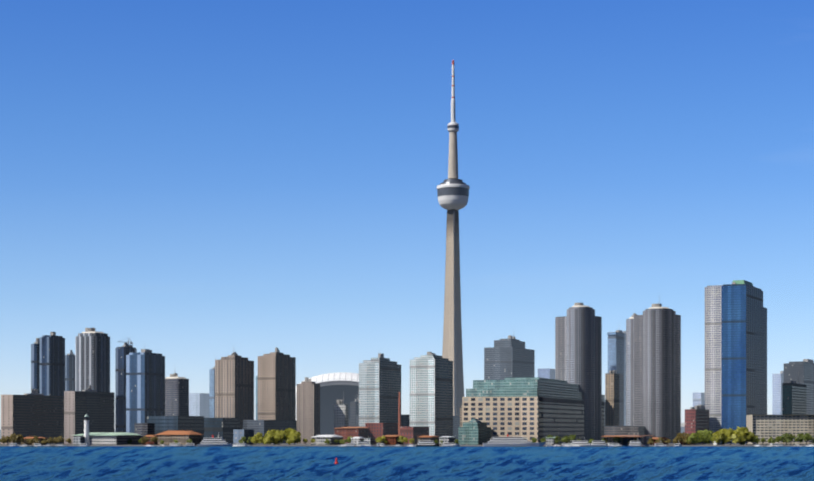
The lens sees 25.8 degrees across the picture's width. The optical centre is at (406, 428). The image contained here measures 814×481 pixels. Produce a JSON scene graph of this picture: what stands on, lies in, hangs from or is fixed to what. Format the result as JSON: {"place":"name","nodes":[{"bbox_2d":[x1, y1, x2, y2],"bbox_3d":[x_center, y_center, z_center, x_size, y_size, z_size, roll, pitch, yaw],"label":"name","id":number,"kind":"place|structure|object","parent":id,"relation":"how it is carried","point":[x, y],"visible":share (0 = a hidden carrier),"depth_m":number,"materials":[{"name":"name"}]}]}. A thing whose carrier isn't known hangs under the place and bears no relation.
{"place":"outdoors","nodes":[
{"label":"outdoors","id":0,"kind":"place"},
{"bbox_2d":[296,372,358,434],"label":"domed stadium","id":1,"kind":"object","parent":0,"point":[333,397],"depth_m":2758.71},
{"bbox_2d":[0,430,808,445],"bbox_3d":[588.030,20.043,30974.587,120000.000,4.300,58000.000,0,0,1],"label":"city ground","id":2,"kind":"structure","parent":0,"point":[296,444],"depth_m":1986.54,"materials":[{"name":"grey concrete"}]},
{"bbox_2d":[9,433,19,442],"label":"tree","id":3,"kind":"object","parent":2,"relation":"on","point":[13,438],"visible":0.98,"depth_m":1996.39,"materials":[{"name":"green plant"}]},
{"bbox_2d":[17,434,24,444],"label":"tree","id":4,"kind":"object","parent":2,"relation":"on","point":[21,439],"visible":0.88,"depth_m":2002.56,"materials":[{"name":"green plant"}]},
{"bbox_2d":[1,389,63,443],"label":"building","id":5,"kind":"structure","parent":2,"relation":"on","point":[33,413],"depth_m":2146.09,"materials":[{"name":"concrete"}]},
{"bbox_2d":[21,437,46,444],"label":"waterfront building","id":6,"kind":"structure","parent":2,"relation":"on","point":[39,438],"depth_m":2012.04,"materials":[{"name":"orange stone"}]},
{"bbox_2d":[31,338,39,393],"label":"tower","id":7,"kind":"structure","parent":2,"relation":"on","point":[35,365],"depth_m":2413.02,"materials":[{"name":"blue glass"}]},
{"bbox_2d":[40,332,64,395],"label":"tower","id":8,"kind":"structure","parent":2,"relation":"on","point":[52,363],"depth_m":2346.20,"materials":[{"name":"blue glass"}]},
{"bbox_2d":[55,436,64,443],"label":"tree","id":9,"kind":"object","parent":2,"relation":"on","point":[60,439],"visible":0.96,"depth_m":2001.04,"materials":[{"name":"green plant"}]},
{"bbox_2d":[65,350,74,390],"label":"tower","id":10,"kind":"structure","parent":2,"relation":"on","point":[69,367],"depth_m":2473.90,"materials":[{"name":"grey glass"}]},
{"bbox_2d":[73,437,84,444],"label":"kiosk","id":11,"kind":"object","parent":2,"relation":"on","point":[77,440],"visible":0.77,"depth_m":2005.71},
{"bbox_2d":[84,414,89,444],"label":"lighthouse","id":12,"kind":"object","parent":2,"relation":"on","point":[86,429],"visible":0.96,"depth_m":2015.66,"materials":[{"name":"white paint"}]},
{"bbox_2d":[64,385,114,443],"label":"building","id":13,"kind":"structure","parent":2,"relation":"on","point":[97,408],"depth_m":2115.16,"materials":[{"name":"concrete"}]},
{"bbox_2d":[75,328,109,391],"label":"tower","id":14,"kind":"structure","parent":2,"relation":"on","point":[92,357],"depth_m":2296.30,"materials":[{"name":"grey glass"}]},
{"bbox_2d":[72,432,139,444],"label":"ferry terminal","id":15,"kind":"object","parent":2,"relation":"on","point":[109,438],"visible":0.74,"depth_m":2018.07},
{"bbox_2d":[115,338,136,431],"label":"tower","id":16,"kind":"structure","parent":2,"relation":"on","point":[123,351],"depth_m":2411.70,"materials":[{"name":"blue glass"}]},
{"bbox_2d":[134,423,154,443],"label":"building","id":17,"kind":"structure","parent":2,"relation":"on","point":[142,429],"depth_m":2060.44,"materials":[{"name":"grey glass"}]},
{"bbox_2d":[141,436,148,443],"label":"tree","id":18,"kind":"object","parent":2,"relation":"on","point":[145,439],"visible":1,"depth_m":1997.11,"materials":[{"name":"green plant"}]},
{"bbox_2d":[126,349,164,432],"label":"tower","id":19,"kind":"structure","parent":2,"relation":"on","point":[145,383],"depth_m":2246.01,"materials":[{"name":"blue glass"}]},
{"bbox_2d":[144,435,157,444],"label":"waterfront building","id":20,"kind":"structure","parent":2,"relation":"on","point":[149,442],"depth_m":2003.74,"materials":[{"name":"orange brick"}]},
{"bbox_2d":[150,436,157,444],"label":"tree","id":21,"kind":"object","parent":2,"relation":"on","point":[154,439],"visible":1,"depth_m":1995.78,"materials":[{"name":"green plant"}]},
{"bbox_2d":[147,416,203,439],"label":"building","id":22,"kind":"structure","parent":2,"relation":"on","point":[179,423],"depth_m":2086.66,"materials":[{"name":"grey glass"}]},
{"bbox_2d":[165,373,188,415],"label":"tower","id":23,"kind":"structure","parent":2,"relation":"on","point":[176,395],"depth_m":2392.12,"materials":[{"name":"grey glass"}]},
{"bbox_2d":[155,431,202,444],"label":"pavilion","id":24,"kind":"structure","parent":2,"relation":"on","point":[169,437],"depth_m":2025.18,"materials":[{"name":"orange stone"}]},
{"bbox_2d":[189,393,208,417],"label":"building","id":25,"kind":"structure","parent":2,"relation":"on","point":[204,413],"depth_m":2793.14,"materials":[{"name":"blue glass"}]},
{"bbox_2d":[209,367,214,417],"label":"tower","id":26,"kind":"structure","parent":2,"relation":"on","point":[211,396],"depth_m":2487.82,"materials":[{"name":"blue glass"}]},
{"bbox_2d":[204,418,239,443],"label":"podium","id":27,"kind":"object","parent":2,"relation":"on","point":[224,427],"depth_m":2172.15,"materials":[{"name":"grey glass"}]},
{"bbox_2d":[215,352,253,428],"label":"tower","id":28,"kind":"structure","parent":2,"relation":"on","point":[234,384],"depth_m":2244.25,"materials":[{"name":"concrete"}]},
{"bbox_2d":[233,429,253,444],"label":"building","id":29,"kind":"structure","parent":2,"relation":"on","point":[238,434],"depth_m":2018.20,"materials":[{"name":"blue glass"}]},
{"bbox_2d":[256,376,257,419],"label":"tower","id":30,"kind":"structure","parent":2,"relation":"on","point":[257,397],"depth_m":2535.34,"materials":[{"name":"blue glass"}]},
{"bbox_2d":[250,432,264,443],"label":"tree","id":31,"kind":"object","parent":2,"relation":"on","point":[256,438],"visible":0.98,"depth_m":1993.95,"materials":[{"name":"green plant"}]},
{"bbox_2d":[262,432,273,444],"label":"tree","id":32,"kind":"object","parent":2,"relation":"on","point":[267,438],"visible":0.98,"depth_m":1991.02,"materials":[{"name":"green plant"}]},
{"bbox_2d":[243,420,296,443],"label":"podium","id":33,"kind":"object","parent":2,"relation":"on","point":[263,427],"depth_m":2194.24,"materials":[{"name":"grey glass"}]},
{"bbox_2d":[266,430,282,444],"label":"tree","id":34,"kind":"object","parent":2,"relation":"on","point":[274,441],"visible":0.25,"depth_m":2001.42,"materials":[{"name":"green plant"}]},
{"bbox_2d":[258,348,295,419],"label":"tower","id":35,"kind":"structure","parent":2,"relation":"on","point":[276,384],"depth_m":2242.91,"materials":[{"name":"concrete"}]},
{"bbox_2d":[272,430,284,444],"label":"tree","id":36,"kind":"object","parent":2,"relation":"on","point":[278,436],"visible":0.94,"depth_m":1994.19,"materials":[{"name":"green plant"}]},
{"bbox_2d":[281,428,300,444],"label":"tree","id":37,"kind":"object","parent":2,"relation":"on","point":[288,431],"visible":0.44,"depth_m":1996.57,"materials":[{"name":"green plant"}]},
{"bbox_2d":[286,432,300,444],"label":"tree","id":38,"kind":"object","parent":2,"relation":"on","point":[293,437],"visible":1,"depth_m":1989.61,"materials":[{"name":"green plant"}]},
{"bbox_2d":[297,377,319,443],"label":"tower","id":39,"kind":"structure","parent":2,"relation":"on","point":[308,409],"depth_m":2187.98,"materials":[{"name":"concrete"}]},
{"bbox_2d":[312,435,342,444],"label":"tent pavilion","id":40,"kind":"structure","parent":2,"relation":"on","point":[320,439],"depth_m":2017.41,"materials":[{"name":"white fabric"}]},
{"bbox_2d":[334,399,347,434],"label":"building","id":41,"kind":"structure","parent":2,"relation":"on","point":[340,414],"depth_m":2304.48,"materials":[{"name":"glass"}]},
{"bbox_2d":[335,427,367,442],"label":"brick row","id":42,"kind":"object","parent":2,"relation":"on","point":[344,432],"depth_m":2088.68,"materials":[{"name":"brick"}]},
{"bbox_2d":[350,398,358,426],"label":"building","id":43,"kind":"structure","parent":2,"relation":"on","point":[354,412],"depth_m":2434.43,"materials":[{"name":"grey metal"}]},
{"bbox_2d":[351,437,363,444],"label":"kiosk","id":44,"kind":"object","parent":2,"relation":"on","point":[355,440],"visible":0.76,"depth_m":1999.61,"materials":[{"name":"white"}]},
{"bbox_2d":[364,438,373,444],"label":"kiosk","id":45,"kind":"object","parent":2,"relation":"on","point":[370,441],"visible":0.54,"depth_m":1996.97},
{"bbox_2d":[375,436,382,442],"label":"tree","id":46,"kind":"object","parent":2,"relation":"on","point":[379,439],"visible":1,"depth_m":1993.77,"materials":[{"name":"green plant"}]},
{"bbox_2d":[359,350,400,426],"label":"tower","id":47,"kind":"structure","parent":2,"relation":"on","point":[379,383],"depth_m":2240.91,"materials":[{"name":"glass"}]},
{"bbox_2d":[365,423,397,443],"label":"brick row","id":48,"kind":"object","parent":2,"relation":"on","point":[375,430],"depth_m":2106.97,"materials":[{"name":"red brick"}]},
{"bbox_2d":[0,340,783,434],"bbox_3d":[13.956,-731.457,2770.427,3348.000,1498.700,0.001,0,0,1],"label":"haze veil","id":49,"kind":"object","parent":2,"relation":"on","point":[540,376],"depth_m":2763.81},
{"bbox_2d":[381,435,403,444],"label":"waterfront building","id":50,"kind":"structure","parent":2,"relation":"on","point":[391,439],"depth_m":1998.71,"materials":[{"name":"orange brick"}]},
{"bbox_2d":[398,392,400,434],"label":"brick chimney","id":51,"kind":"object","parent":2,"relation":"on","point":[399,414],"depth_m":2109.84,"materials":[{"name":"red brick"}]},
{"bbox_2d":[397,436,403,442],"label":"tree","id":52,"kind":"object","parent":2,"relation":"on","point":[400,439],"visible":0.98,"depth_m":1999.14,"materials":[{"name":"green plant"}]},
{"bbox_2d":[0,104,813,435],"bbox_3d":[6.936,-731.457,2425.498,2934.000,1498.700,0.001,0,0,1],"label":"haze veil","id":53,"kind":"object","parent":2,"relation":"on","point":[406,298],"depth_m":2426.25,"materials":[{"name":"blue"}]},
{"bbox_2d":[356,415,459,438],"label":"podium","id":54,"kind":"object","parent":2,"relation":"on","point":[405,420],"depth_m":2300.62,"materials":[{"name":"grey concrete"}]},
{"bbox_2d":[400,427,428,443],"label":"brick row","id":55,"kind":"object","parent":2,"relation":"on","point":[415,433],"depth_m":2095.73,"materials":[{"name":"red brick"}]},
{"bbox_2d":[418,436,438,444],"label":"waterfront building","id":56,"kind":"structure","parent":2,"relation":"on","point":[427,438],"depth_m":2001.46,"materials":[{"name":"beige stone"}]},
{"bbox_2d":[410,352,452,436],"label":"tower","id":57,"kind":"structure","parent":2,"relation":"on","point":[431,390],"depth_m":2240.19,"materials":[{"name":"glass"}]},
{"bbox_2d":[439,436,455,444],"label":"white shed","id":58,"kind":"structure","parent":2,"relation":"on","point":[447,439],"depth_m":1998.06,"materials":[{"name":"white"}]},
{"bbox_2d":[437,60,469,415],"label":"observation tower","id":59,"kind":"structure","parent":2,"relation":"on","point":[454,198],"depth_m":2575.37,"materials":[{"name":"concrete"}]},
{"bbox_2d":[460,407,461,426],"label":"chimney","id":60,"kind":"object","parent":2,"relation":"on","point":[460,416],"depth_m":2390.28,"materials":[{"name":"beige concrete"}]},
{"bbox_2d":[484,335,534,379],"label":"tower","id":61,"kind":"structure","parent":2,"relation":"on","point":[505,359],"depth_m":2492.23,"materials":[{"name":"grey glass"}]},
{"bbox_2d":[462,397,604,443],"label":"building","id":62,"kind":"structure","parent":2,"relation":"on","point":[537,418],"depth_m":2056.22,"materials":[{"name":"beige concrete"}]},
{"bbox_2d":[466,377,604,401],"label":"building upper floors","id":63,"kind":"structure","parent":62,"relation":"on","point":[531,387],"depth_m":2075.82,"materials":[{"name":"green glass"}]},
{"bbox_2d":[538,368,554,378],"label":"building","id":64,"kind":"structure","parent":2,"relation":"on","point":[547,373],"depth_m":2880.45,"materials":[{"name":"blue glass"}]},
{"bbox_2d":[546,437,559,444],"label":"kiosk","id":65,"kind":"object","parent":2,"relation":"on","point":[551,441],"visible":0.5,"depth_m":1994.85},
{"bbox_2d":[561,435,569,442],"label":"tree","id":66,"kind":"object","parent":2,"relation":"on","point":[566,439],"visible":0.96,"depth_m":1992.69,"materials":[{"name":"green plant"}]},
{"bbox_2d":[569,435,575,442],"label":"tree","id":67,"kind":"object","parent":2,"relation":"on","point":[572,437],"visible":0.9,"depth_m":1995.71,"materials":[{"name":"green plant"}]},
{"bbox_2d":[555,316,601,440],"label":"tower wings","id":68,"kind":"object","parent":2,"relation":"on","point":[560,348],"depth_m":2317.16},
{"bbox_2d":[605,370,622,425],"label":"building","id":69,"kind":"structure","parent":2,"relation":"on","point":[613,391],"depth_m":2399.49,"materials":[{"name":"beige concrete"}]},
{"bbox_2d":[607,330,625,425],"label":"glass tower","id":70,"kind":"structure","parent":2,"relation":"on","point":[616,355],"depth_m":2740.92,"materials":[{"name":"glass"}]},
{"bbox_2d":[613,437,620,442],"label":"tree","id":71,"kind":"object","parent":2,"relation":"on","point":[617,439],"visible":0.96,"depth_m":1988.54,"materials":[{"name":"green plant"}]},
{"bbox_2d":[601,435,653,444],"bbox_3d":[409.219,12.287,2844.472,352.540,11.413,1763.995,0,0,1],"label":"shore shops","id":72,"kind":"structure","parent":2,"relation":"on","point":[609,438],"depth_m":2021.83,"materials":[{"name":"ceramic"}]},
{"bbox_2d":[626,313,636,425],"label":"skyscraper","id":73,"kind":"structure","parent":2,"relation":"on","point":[629,371],"depth_m":2309.26,"materials":[{"name":"grey concrete"}]},
{"bbox_2d":[624,436,648,444],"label":"shed","id":74,"kind":"structure","parent":2,"relation":"on","point":[646,439],"depth_m":1997.18,"materials":[{"name":"grey"}]},
{"bbox_2d":[604,426,684,438],"bbox_3d":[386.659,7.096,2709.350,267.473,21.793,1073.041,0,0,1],"label":"podium","id":75,"kind":"object","parent":2,"relation":"on","point":[625,430],"depth_m":2180.70,"materials":[{"name":"grey concrete"}]},
{"bbox_2d":[633,314,680,438],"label":"tower wings","id":76,"kind":"object","parent":2,"relation":"on","point":[637,370],"depth_m":2266.63},
{"bbox_2d":[651,437,668,444],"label":"shed","id":77,"kind":"structure","parent":2,"relation":"on","point":[657,438],"depth_m":2017.18,"materials":[{"name":"red brick"}]},
{"bbox_2d":[673,432,684,442],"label":"tree","id":78,"kind":"object","parent":2,"relation":"on","point":[679,437],"visible":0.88,"depth_m":1997.30,"materials":[{"name":"green plant"}]},
{"bbox_2d":[682,433,693,444],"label":"tree","id":79,"kind":"object","parent":2,"relation":"on","point":[687,435],"visible":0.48,"depth_m":1993.04,"materials":[{"name":"green plant"}]},
{"bbox_2d":[685,432,701,444],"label":"tree","id":80,"kind":"object","parent":2,"relation":"on","point":[695,438],"visible":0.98,"depth_m":1985.36,"materials":[{"name":"green plant"}]},
{"bbox_2d":[685,405,708,443],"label":"building","id":81,"kind":"structure","parent":2,"relation":"on","point":[696,418],"depth_m":2132.32,"materials":[{"name":"brick"}]},
{"bbox_2d":[693,393,704,406],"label":"building","id":82,"kind":"structure","parent":2,"relation":"on","point":[695,401],"depth_m":2874.37,"materials":[{"name":"blue glass"}]},
{"bbox_2d":[697,430,707,444],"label":"tree","id":83,"kind":"object","parent":2,"relation":"on","point":[702,435],"visible":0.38,"depth_m":1991.58,"materials":[{"name":"green plant"}]},
{"bbox_2d":[703,430,713,443],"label":"tree","id":84,"kind":"object","parent":2,"relation":"on","point":[708,439],"visible":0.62,"depth_m":1990.53,"materials":[{"name":"green plant"}]},
{"bbox_2d":[705,285,722,443],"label":"pale tower","id":85,"kind":"structure","parent":2,"relation":"on","point":[713,349],"depth_m":2192.75,"materials":[{"name":"concrete"}]},
{"bbox_2d":[712,431,724,444],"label":"tree","id":86,"kind":"object","parent":2,"relation":"on","point":[717,436],"visible":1,"depth_m":1979.56,"materials":[{"name":"green plant"}]},
{"bbox_2d":[719,429,731,444],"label":"tree","id":87,"kind":"object","parent":2,"relation":"on","point":[728,439],"visible":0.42,"depth_m":1983.16,"materials":[{"name":"green plant"}]},
{"bbox_2d":[722,428,736,444],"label":"tree","id":88,"kind":"object","parent":2,"relation":"on","point":[729,431],"visible":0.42,"depth_m":1984.17,"materials":[{"name":"green plant"}]},
{"bbox_2d":[721,280,762,443],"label":"blue tower","id":89,"kind":"structure","parent":2,"relation":"on","point":[740,299],"depth_m":2174.73,"materials":[{"name":"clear glass"}]},
{"bbox_2d":[731,426,753,444],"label":"tree","id":90,"kind":"object","parent":2,"relation":"on","point":[740,436],"visible":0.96,"depth_m":1979.59,"materials":[{"name":"green plant"}]},
{"bbox_2d":[746,431,757,444],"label":"tree","id":91,"kind":"object","parent":2,"relation":"on","point":[753,436],"visible":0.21,"depth_m":1988.67,"materials":[{"name":"green plant"}]},
{"bbox_2d":[755,305,766,414],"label":"tower wing","id":92,"kind":"structure","parent":2,"relation":"on","point":[760,360],"depth_m":2243.49,"materials":[{"name":"grey concrete"}]},
{"bbox_2d":[772,371,783,414],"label":"skyscraper","id":93,"kind":"structure","parent":2,"relation":"on","point":[779,394],"depth_m":2971.55,"materials":[{"name":"concrete"}]},
{"bbox_2d":[775,436,782,442],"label":"tree","id":94,"kind":"object","parent":2,"relation":"on","point":[778,439],"visible":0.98,"depth_m":1976.84,"materials":[{"name":"green plant"}]},
{"bbox_2d":[781,433,790,444],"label":"tree","id":95,"kind":"object","parent":2,"relation":"on","point":[786,437],"visible":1,"depth_m":1976.68,"materials":[{"name":"green plant"}]},
{"bbox_2d":[782,378,806,414],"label":"office building","id":96,"kind":"structure","parent":2,"relation":"on","point":[794,397],"depth_m":2285.83,"materials":[{"name":"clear glass"}]},
{"bbox_2d":[784,359,813,414],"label":"tower","id":97,"kind":"structure","parent":2,"relation":"on","point":[794,372],"depth_m":2489.62,"materials":[{"name":"grey concrete"}]},
{"bbox_2d":[794,433,803,444],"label":"tree","id":98,"kind":"object","parent":2,"relation":"on","point":[799,438],"visible":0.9,"depth_m":1985.37,"materials":[{"name":"green plant"}]},
{"bbox_2d":[802,433,813,444],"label":"tree","id":99,"kind":"object","parent":2,"relation":"on","point":[806,436],"visible":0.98,"depth_m":1981.48,"materials":[{"name":"green plant"}]},
{"bbox_2d":[0,446,813,480],"bbox_3d":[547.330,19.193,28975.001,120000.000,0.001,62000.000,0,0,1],"label":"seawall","id":100,"kind":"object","parent":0,"point":[406,463],"depth_m":990.34,"materials":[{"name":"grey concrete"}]},
{"bbox_2d":[197,432,236,445],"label":"ferry","id":101,"kind":"object","parent":100,"relation":"on","point":[213,441],"visible":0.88,"depth_m":1969.18,"materials":[{"name":"white metal"}]},
{"bbox_2d":[356,441,368,445],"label":"boat","id":102,"kind":"object","parent":100,"relation":"on","point":[363,443],"visible":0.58,"depth_m":1967.39,"materials":[{"name":"white metal"}]},
{"bbox_2d":[416,441,439,445],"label":"tour boat","id":103,"kind":"object","parent":100,"relation":"on","point":[426,443],"visible":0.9,"depth_m":1965.32,"materials":[{"name":"white"}]},
{"bbox_2d":[442,443,459,445],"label":"tour boat","id":104,"kind":"object","parent":100,"relation":"on","point":[449,444],"visible":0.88,"depth_m":1969.41,"materials":[{"name":"white glass"}]},
{"bbox_2d":[483,434,545,445],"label":"yacht","id":105,"kind":"object","parent":100,"relation":"on","point":[507,441],"visible":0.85,"depth_m":1962.03,"materials":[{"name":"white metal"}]},
{"bbox_2d":[570,441,589,445],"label":"boat","id":106,"kind":"object","parent":100,"relation":"on","point":[581,443],"visible":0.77,"depth_m":1962.10,"materials":[{"name":"white glass"}]},
{"bbox_2d":[590,441,606,445],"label":"boat","id":107,"kind":"object","parent":100,"relation":"on","point":[598,443],"visible":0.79,"depth_m":1961.84,"materials":[{"name":"white glass"}]},
{"bbox_2d":[628,441,644,445],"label":"boat","id":108,"kind":"object","parent":100,"relation":"on","point":[635,443],"visible":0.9,"depth_m":1964.44,"materials":[{"name":"white glass"}]},
{"bbox_2d":[0,0,813,429],"label":"sky","id":109,"kind":"structure","parent":0,"point":[336,75],"materials":[{"name":"blue"}]},
{"bbox_2d":[458,419,490,444],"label":"glass pavilion","id":110,"kind":"structure","parent":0,"point":[474,432],"depth_m":2016.35,"materials":[{"name":"green glass"}]},
{"bbox_2d":[567,303,594,440],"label":"tower","id":111,"kind":"structure","parent":0,"point":[581,344],"depth_m":2291.42,"materials":[{"name":"grey metal"}]},
{"bbox_2d":[643,304,675,442],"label":"tower","id":112,"kind":"structure","parent":0,"point":[658,370],"depth_m":2239.78,"materials":[{"name":"grey metal"}]},
{"bbox_2d":[681,415,813,444],"bbox_3d":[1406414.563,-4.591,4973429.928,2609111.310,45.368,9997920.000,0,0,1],"label":"building","id":113,"kind":"structure","parent":0,"point":[766,427],"depth_m":2057.08,"materials":[{"name":"concrete"}]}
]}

